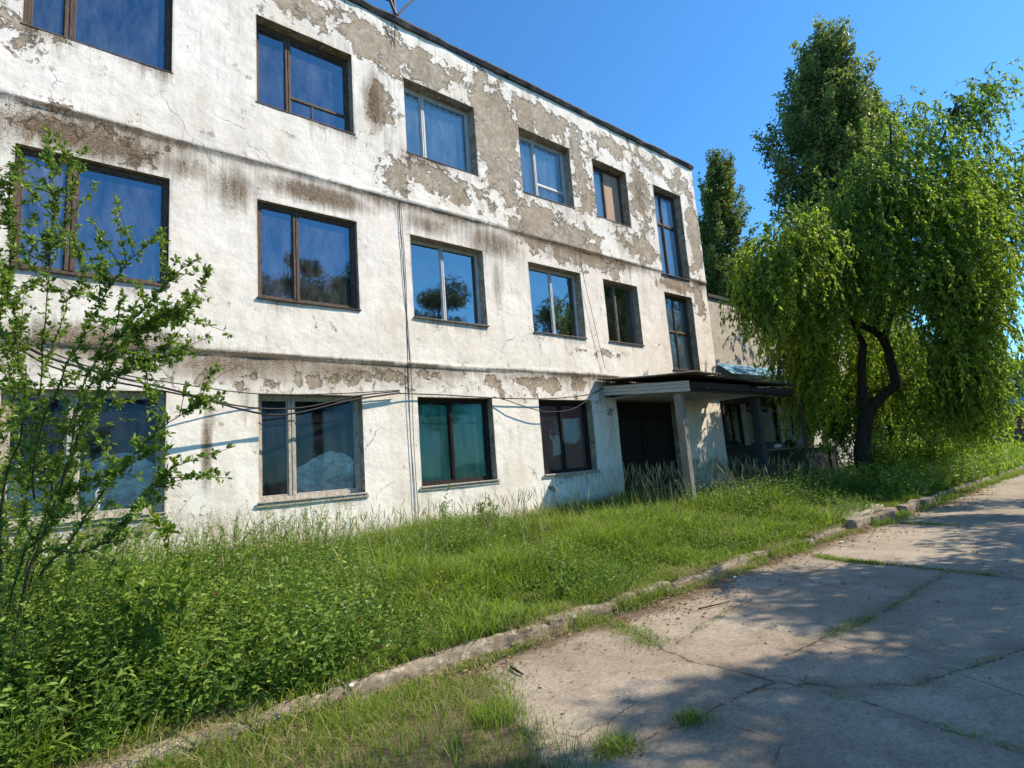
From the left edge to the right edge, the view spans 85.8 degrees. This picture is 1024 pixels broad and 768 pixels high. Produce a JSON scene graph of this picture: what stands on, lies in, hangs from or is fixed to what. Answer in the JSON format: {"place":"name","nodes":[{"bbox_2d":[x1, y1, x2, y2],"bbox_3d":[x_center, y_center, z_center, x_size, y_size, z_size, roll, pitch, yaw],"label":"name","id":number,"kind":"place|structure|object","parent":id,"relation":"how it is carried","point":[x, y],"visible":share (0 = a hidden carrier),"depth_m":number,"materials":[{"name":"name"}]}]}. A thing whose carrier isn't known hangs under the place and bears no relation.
{"place":"outdoors","nodes":[
{"label":"outdoors","id":0,"kind":"place"},
{"bbox_2d":[0,453,1023,767],"bbox_3d":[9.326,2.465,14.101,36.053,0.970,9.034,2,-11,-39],"label":"grass","id":1,"kind":"structure","parent":0,"point":[580,529],"depth_m":5.47,"materials":[{"name":"green plant"}]},
{"bbox_2d":[0,123,236,708],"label":"leafy shrub","id":2,"kind":"object","parent":1,"relation":"on","point":[164,315],"visible":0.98,"depth_m":3.53,"materials":[{"name":"green plant"}]},
{"bbox_2d":[116,563,180,693],"bbox_3d":[-2.491,1.746,3.831,0.354,0.978,0.578,-1,-9,-24],"label":"tall weed","id":3,"kind":"object","parent":1,"relation":"on","point":[162,588],"visible":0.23,"depth_m":3.82,"materials":[{"name":"green plant"}]},
{"bbox_2d":[110,497,198,706],"bbox_3d":[-2.349,1.487,3.678,0.554,1.453,0.653,2,-11,-39],"label":"tall weed","id":4,"kind":"object","parent":1,"relation":"on","point":[181,602],"visible":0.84,"depth_m":3.60,"materials":[{"name":"green plant"}]},
{"bbox_2d":[167,555,215,636],"bbox_3d":[-2.641,1.875,4.545,0.374,0.903,0.386,-4,-8,0],"label":"tall weed","id":5,"kind":"object","parent":1,"relation":"on","point":[205,608],"visible":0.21,"depth_m":4.59,"materials":[{"name":"green plant"}]},
{"bbox_2d":[210,513,274,590],"bbox_3d":[-2.881,1.959,6.020,0.721,1.078,0.377,-7,-9,18],"label":"tall weed","id":6,"kind":"object","parent":1,"relation":"on","point":[233,529],"visible":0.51,"depth_m":6.02,"materials":[{"name":"green plant"}]},
{"bbox_2d":[230,584,288,675],"bbox_3d":[-1.917,1.913,4.187,0.375,0.677,0.553,-2,-8,-12],"label":"tall weed","id":7,"kind":"object","parent":1,"relation":"on","point":[253,601],"visible":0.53,"depth_m":4.17,"materials":[{"name":"green plant"}]},
{"bbox_2d":[271,510,300,559],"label":"tall weed","id":8,"kind":"object","parent":1,"relation":"on","point":[273,537],"visible":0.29,"depth_m":7.13,"materials":[{"name":"green plant"}]},
{"bbox_2d":[303,505,332,558],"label":"tall weed","id":9,"kind":"object","parent":1,"relation":"on","point":[318,526],"visible":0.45,"depth_m":7.87,"materials":[{"name":"green plant"}]},
{"bbox_2d":[436,483,456,537],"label":"tall weed","id":10,"kind":"object","parent":1,"relation":"on","point":[443,503],"visible":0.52,"depth_m":9.39,"materials":[{"name":"green plant"}]},
{"bbox_2d":[130,450,849,606],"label":"seed stalks","id":11,"kind":"object","parent":1,"relation":"on","point":[678,472],"visible":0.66,"depth_m":10.42,"materials":[{"name":"plant"}]},
{"bbox_2d":[476,495,504,530],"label":"tall weed","id":12,"kind":"object","parent":1,"relation":"on","point":[482,503],"visible":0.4,"depth_m":9.78,"materials":[{"name":"green plant"}]},
{"bbox_2d":[0,451,1013,767],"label":"leafy weeds","id":13,"kind":"object","parent":1,"relation":"on","point":[72,641],"visible":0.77,"depth_m":4.23,"materials":[{"name":"green plant"}]},
{"bbox_2d":[542,546,574,602],"bbox_3d":[0.460,2.055,5.962,0.306,0.615,0.438,2,-11,-39],"label":"tall weed","id":14,"kind":"object","parent":1,"relation":"on","point":[563,593],"visible":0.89,"depth_m":5.87,"materials":[{"name":"green plant"}]},
{"bbox_2d":[738,486,769,520],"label":"tall weed","id":15,"kind":"object","parent":1,"relation":"on","point":[748,508],"visible":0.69,"depth_m":10.18,"materials":[{"name":"green plant"}]},
{"bbox_2d":[709,363,854,491],"bbox_3d":[9.476,1.306,18.052,8.414,4.114,2.066,2,-11,-39],"label":"veranda","id":16,"kind":"object","parent":1,"relation":"on","point":[749,370],"visible":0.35,"depth_m":17.24,"materials":[{"name":"metal"}]},
{"bbox_2d":[792,433,803,446],"bbox_3d":[9.146,1.766,17.557,0.411,0.468,0.422,-5,-8,6],"label":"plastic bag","id":17,"kind":"object","parent":16,"relation":"on","point":[800,442],"visible":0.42,"depth_m":17.41,"materials":[{"name":"grey plastic"}]},
{"bbox_2d":[781,455,819,481],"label":"bush","id":18,"kind":"object","parent":1,"relation":"on","point":[806,472],"visible":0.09,"depth_m":16.25,"materials":[{"name":"green plant"}]},
{"bbox_2d":[815,503,883,519],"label":"path slab","id":19,"kind":"structure","parent":1,"relation":"on","point":[865,512],"depth_m":10.82,"materials":[{"name":"concrete"}]},
{"bbox_2d":[717,55,1023,481],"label":"weeping tree","id":20,"kind":"object","parent":1,"relation":"on","point":[960,297],"visible":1,"depth_m":14.41,"materials":[{"name":"green plant"}]},
{"bbox_2d":[831,430,929,477],"bbox_3d":[10.939,2.322,16.487,2.481,1.855,2.652,2,-11,-39],"label":"bush","id":21,"kind":"object","parent":1,"relation":"on","point":[878,455],"visible":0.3,"depth_m":16.08,"materials":[{"name":"green plant"}]},
{"bbox_2d":[877,425,975,467],"bbox_3d":[12.812,2.181,17.292,2.792,2.338,2.836,2,-11,-39],"label":"bush","id":22,"kind":"object","parent":1,"relation":"on","point":[923,452],"visible":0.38,"depth_m":16.80,"materials":[{"name":"green plant"}]},
{"bbox_2d":[893,435,977,451],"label":"bush","id":23,"kind":"object","parent":1,"relation":"on","point":[924,443],"visible":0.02,"depth_m":25.32,"materials":[{"name":"green plant"}]},
{"bbox_2d":[914,433,1022,467],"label":"bush","id":24,"kind":"object","parent":1,"relation":"on","point":[977,451],"visible":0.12,"depth_m":18.27,"materials":[{"name":"green plant"}]},
{"bbox_2d":[189,473,1023,767],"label":"road","id":25,"kind":"structure","parent":0,"point":[899,721],"depth_m":3.93,"materials":[{"name":"concrete"}]},
{"bbox_2d":[52,521,856,767],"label":"curb","id":26,"kind":"object","parent":25,"relation":"on","point":[535,622],"visible":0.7,"depth_m":3.65,"materials":[{"name":"grey weathered concrete"}]},
{"bbox_2d":[509,666,523,674],"bbox_3d":[0.033,2.202,4.234,0.025,0.027,0.196,0,-9,-28],"label":"stick","id":27,"kind":"object","parent":25,"relation":"on","point":[516,670],"visible":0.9,"depth_m":4.22,"materials":[{"name":"brown wood"}]},
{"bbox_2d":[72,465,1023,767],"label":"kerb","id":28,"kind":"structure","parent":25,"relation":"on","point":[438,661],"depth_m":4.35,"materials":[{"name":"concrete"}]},
{"bbox_2d":[203,485,1023,764],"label":"leaf litter","id":29,"kind":"object","parent":25,"relation":"on","point":[734,592],"visible":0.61,"depth_m":5.71,"materials":[{"name":"brown plant"}]},
{"bbox_2d":[698,601,729,608],"bbox_3d":[2.076,2.248,5.608,0.444,0.022,0.050,0,-9,-26],"label":"stick","id":30,"kind":"object","parent":25,"relation":"on","point":[713,605],"visible":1,"depth_m":5.56,"materials":[{"name":"wood"}]},
{"bbox_2d":[845,516,870,529],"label":"kerb block","id":31,"kind":"structure","parent":25,"relation":"on","point":[860,522],"depth_m":9.69,"materials":[{"name":"concrete"}]},
{"bbox_2d":[865,510,895,523],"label":"kerb block","id":32,"kind":"structure","parent":25,"relation":"on","point":[882,514],"depth_m":10.26,"materials":[{"name":"concrete"}]},
{"bbox_2d":[878,507,896,513],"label":"kerb block","id":33,"kind":"structure","parent":25,"relation":"on","point":[890,508],"depth_m":10.88,"materials":[{"name":"concrete"}]},
{"bbox_2d":[897,503,918,512],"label":"kerb block","id":34,"kind":"structure","parent":25,"relation":"on","point":[912,507],"depth_m":11.16,"materials":[{"name":"concrete"}]},
{"bbox_2d":[907,499,919,504],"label":"kerb block","id":35,"kind":"structure","parent":25,"relation":"on","point":[915,501],"depth_m":11.72,"materials":[{"name":"concrete"}]},
{"bbox_2d":[917,497,935,506],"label":"kerb block","id":36,"kind":"structure","parent":25,"relation":"on","point":[925,500],"depth_m":11.98,"materials":[{"name":"concrete"}]},
{"bbox_2d":[365,0,1023,358],"label":"sky","id":37,"kind":"structure","parent":0,"point":[685,78],"materials":[{"name":"blue"}]},
{"bbox_2d":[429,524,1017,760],"bbox_3d":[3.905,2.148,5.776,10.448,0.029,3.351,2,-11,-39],"label":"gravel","id":38,"kind":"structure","parent":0,"point":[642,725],"depth_m":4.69,"materials":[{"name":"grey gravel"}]},
{"bbox_2d":[774,444,781,448],"bbox_3d":[7.996,1.875,16.586,0.261,0.148,0.223,2,-11,-39],"label":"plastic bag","id":39,"kind":"object","parent":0,"point":[776,446],"visible":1,"depth_m":16.51,"materials":[{"name":"white plastic"}]},
{"bbox_2d":[785,439,794,447],"bbox_3d":[8.656,1.836,17.136,0.375,0.283,0.277,2,-11,-39],"label":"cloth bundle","id":40,"kind":"object","parent":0,"point":[791,444],"visible":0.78,"depth_m":17.03,"materials":[{"name":"fabric"}]},
{"label":"lawn beyond","id":41,"kind":"structure","parent":0,"visible":0},
{"bbox_2d":[697,148,754,297],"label":"poplar tree","id":42,"kind":"object","parent":41,"relation":"on","point":[718,225],"visible":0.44,"depth_m":46.88,"materials":[{"name":"green plant"}]},
{"bbox_2d":[750,12,909,448],"bbox_3d":[22.760,-10.940,39.852,9.967,34.574,9.510,2,-11,-39],"label":"poplar tree","id":43,"kind":"object","parent":41,"relation":"on","point":[829,108],"visible":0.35,"depth_m":39.69,"materials":[{"name":"green plant"}]},
{"bbox_2d":[865,84,934,450],"bbox_3d":[27.181,-8.923,40.840,7.112,29.595,6.786,2,-11,-39],"label":"poplar tree","id":44,"kind":"object","parent":41,"relation":"on","point":[880,106],"visible":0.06,"depth_m":39.63,"materials":[{"name":"green plant"}]},
{"bbox_2d":[881,327,942,445],"bbox_3d":[28.694,0.685,39.412,7.330,9.028,7.329,-4,-8,0],"label":"broadleaf tree","id":45,"kind":"object","parent":41,"relation":"on","point":[911,367],"visible":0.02,"depth_m":38.00,"materials":[{"name":"green plant"}]},
{"bbox_2d":[872,396,1023,450],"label":"brick garage","id":46,"kind":"structure","parent":41,"relation":"on","point":[1019,426],"depth_m":44.14,"materials":[{"name":"brown brick"}]},
{"bbox_2d":[991,417,1023,442],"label":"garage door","id":47,"kind":"structure","parent":46,"relation":"in","point":[1019,420],"depth_m":43.83,"materials":[{"name":"metal"}]},
{"bbox_2d":[969,440,1023,477],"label":"grass","id":48,"kind":"structure","parent":41,"relation":"on","point":[1013,462],"depth_m":22.16,"materials":[{"name":"green plant"}]},
{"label":"hill","id":49,"kind":"structure","parent":0,"visible":0},
{"bbox_2d":[1000,359,1023,396],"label":"distant woodland","id":50,"kind":"object","parent":49,"relation":"on","point":[1016,383],"visible":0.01,"depth_m":232.14,"materials":[{"name":"green plant"}]},
{"label":"ground","id":51,"kind":"structure","parent":0,"visible":0},
{"bbox_2d":[0,0,728,573],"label":"office building","id":52,"kind":"structure","parent":51,"relation":"on","point":[272,162],"depth_m":10.11,"materials":[{"name":"paint"}]},
{"bbox_2d":[0,388,168,532],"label":"window","id":53,"kind":"structure","parent":52,"relation":"in","point":[130,488],"depth_m":7.31,"materials":[{"name":"blue glass"}]},
{"bbox_2d":[6,143,169,287],"bbox_3d":[-5.797,-2.228,7.663,1.755,1.687,0.417,2,-11,-39],"label":"window","id":54,"kind":"structure","parent":52,"relation":"in","point":[144,197],"depth_m":7.77,"materials":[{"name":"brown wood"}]},
{"bbox_2d":[20,0,172,73],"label":"window","id":55,"kind":"structure","parent":52,"relation":"in","point":[140,31],"depth_m":8.14,"materials":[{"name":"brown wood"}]},
{"bbox_2d":[0,341,398,409],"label":"wall cable","id":56,"kind":"object","parent":52,"relation":"attached to","point":[33,357],"depth_m":8.11,"materials":[{"name":"black rubber"}]},
{"bbox_2d":[1,337,400,415],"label":"wall cable","id":57,"kind":"object","parent":52,"relation":"attached to","point":[122,378],"depth_m":8.01,"materials":[{"name":"rubber"}]},
{"bbox_2d":[4,335,399,394],"bbox_3d":[-4.775,-0.483,7.107,7.966,1.037,1.047,3,-11,-41],"label":"wall cable","id":58,"kind":"object","parent":52,"relation":"attached to","point":[220,389],"depth_m":8.13,"materials":[{"name":"black rubber"}]},
{"bbox_2d":[256,14,354,134],"bbox_3d":[-3.783,-5.453,9.992,1.742,1.658,0.418,2,-11,-39],"label":"window","id":59,"kind":"structure","parent":52,"relation":"in","point":[301,75],"depth_m":10.01,"materials":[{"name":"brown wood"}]},
{"bbox_2d":[257,199,361,310],"bbox_3d":[-3.533,-2.130,9.514,1.741,1.690,0.418,2,-11,-39],"label":"window","id":60,"kind":"structure","parent":52,"relation":"in","point":[305,257],"depth_m":9.46,"materials":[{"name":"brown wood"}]},
{"bbox_2d":[255,393,369,507],"bbox_3d":[-3.305,1.059,9.064,1.817,1.748,0.393,2,-11,-39],"label":"window","id":61,"kind":"structure","parent":52,"relation":"in","point":[330,474],"depth_m":9.14,"materials":[{"name":"beige paint"}]},
{"bbox_2d":[386,0,414,15],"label":"roof bracket","id":62,"kind":"object","parent":52,"relation":"on","point":[393,5],"visible":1,"depth_m":11.24,"materials":[{"name":"metal"}]},
{"bbox_2d":[394,13,414,514],"bbox_3d":[-2.032,-2.391,10.497,0.061,10.401,0.175,2,-11,-39],"label":"hanging wire","id":63,"kind":"object","parent":62,"relation":"hanging from","point":[406,314],"visible":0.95,"depth_m":10.30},
{"bbox_2d":[391,13,418,519],"bbox_3d":[-2.082,-2.362,10.492,0.114,10.351,0.220,-4,-8,-1],"label":"hanging wire","id":64,"kind":"object","parent":62,"relation":"hanging from","point":[407,319],"visible":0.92,"depth_m":10.34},
{"bbox_2d":[403,77,478,176],"bbox_3d":[-1.598,-5.359,11.781,1.797,1.659,0.418,2,-11,-39],"label":"window","id":65,"kind":"structure","parent":52,"relation":"in","point":[435,134],"depth_m":11.95,"materials":[{"name":"blue glass"}]},
{"bbox_2d":[410,234,489,326],"bbox_3d":[-1.350,-2.038,11.303,1.794,1.687,0.418,2,-11,-39],"label":"window","id":66,"kind":"structure","parent":52,"relation":"in","point":[448,279],"depth_m":11.40,"materials":[{"name":"glass"}]},
{"bbox_2d":[418,397,499,490],"bbox_3d":[-1.124,1.152,10.851,1.876,1.746,0.391,2,-11,-39],"label":"window","id":67,"kind":"structure","parent":52,"relation":"in","point":[457,442],"depth_m":10.95,"materials":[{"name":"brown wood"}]},
{"bbox_2d":[401,387,602,398],"bbox_3d":[0.096,0.150,11.763,5.655,0.349,0.056,2,-11,-39],"label":"wall cable","id":68,"kind":"object","parent":52,"relation":"attached to","point":[495,397],"depth_m":11.31,"materials":[{"name":"rubber"}]},
{"bbox_2d":[493,396,590,411],"bbox_3d":[0.790,0.435,12.241,2.957,0.394,0.090,2,-11,-39],"label":"wall cable","id":69,"kind":"object","parent":52,"relation":"attached to","point":[540,410],"depth_m":12.05,"materials":[{"name":"rubber"}]},
{"bbox_2d":[518,127,574,208],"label":"window","id":70,"kind":"structure","parent":52,"relation":"in","point":[545,175],"depth_m":13.92,"materials":[{"name":"blue glass"}]},
{"bbox_2d":[528,262,587,338],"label":"window","id":71,"kind":"structure","parent":52,"relation":"in","point":[556,293],"depth_m":13.38,"materials":[{"name":"glass"}]},
{"bbox_2d":[538,399,599,477],"bbox_3d":[1.219,1.250,12.768,1.836,1.742,0.393,2,-11,-39],"label":"window","id":72,"kind":"structure","parent":52,"relation":"in","point":[568,437],"depth_m":12.93,"materials":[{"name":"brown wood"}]},
{"bbox_2d":[579,247,604,366],"bbox_3d":[1.990,-1.945,13.742,0.561,3.152,0.029,3,-11,-41],"label":"loose wire","id":73,"kind":"object","parent":52,"relation":"hanging from","point":[590,306],"visible":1,"depth_m":13.71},
{"bbox_2d":[592,158,631,227],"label":"window","id":74,"kind":"structure","parent":52,"relation":"in","point":[611,193],"depth_m":15.46,"materials":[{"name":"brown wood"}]},
{"bbox_2d":[603,279,644,345],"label":"window","id":75,"kind":"structure","parent":52,"relation":"in","point":[621,299],"depth_m":14.96,"materials":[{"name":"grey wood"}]},
{"bbox_2d":[616,399,685,496],"bbox_3d":[3.682,1.856,14.817,2.860,2.800,0.508,2,-11,-39],"label":"door","id":76,"kind":"structure","parent":52,"relation":"in","point":[642,439],"depth_m":15.11,"materials":[{"name":"metal"}]},
{"bbox_2d":[653,185,690,280],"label":"window","id":77,"kind":"structure","parent":52,"relation":"in","point":[672,243],"depth_m":17.14,"materials":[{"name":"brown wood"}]},
{"bbox_2d":[664,292,699,370],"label":"window","id":78,"kind":"structure","parent":52,"relation":"in","point":[679,308],"depth_m":16.70,"materials":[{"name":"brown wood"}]},
{"bbox_2d":[596,370,796,504],"bbox_3d":[5.024,1.431,13.881,5.144,3.489,2.743,2,-11,-39],"label":"entrance canopy","id":79,"kind":"object","parent":52,"relation":"attached to","point":[679,388],"visible":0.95,"depth_m":13.12,"materials":[{"name":"concrete"},{"name":"dark stained wood"},{"name":"bare grey wood"}]},
{"bbox_2d":[707,293,854,483],"bbox_3d":[7.664,1.280,24.436,11.326,6.479,10.065,2,-11,-39],"label":"annex","id":80,"kind":"object","parent":51,"relation":"on","point":[737,421],"visible":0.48,"depth_m":18.11,"materials":[{"name":"beige paint"}]},
{"bbox_2d":[725,404,744,445],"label":"window","id":81,"kind":"structure","parent":80,"relation":"in","point":[729,405],"depth_m":17.60,"materials":[{"name":"brown wood"}]},
{"bbox_2d":[745,404,779,444],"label":"window","id":82,"kind":"structure","parent":80,"relation":"in","point":[748,405],"depth_m":19.35,"materials":[{"name":"brown wood"}]},
{"bbox_2d":[780,405,794,440],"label":"window","id":83,"kind":"structure","parent":80,"relation":"in","point":[792,426],"depth_m":20.17,"materials":[{"name":"brown wood"}]}
]}

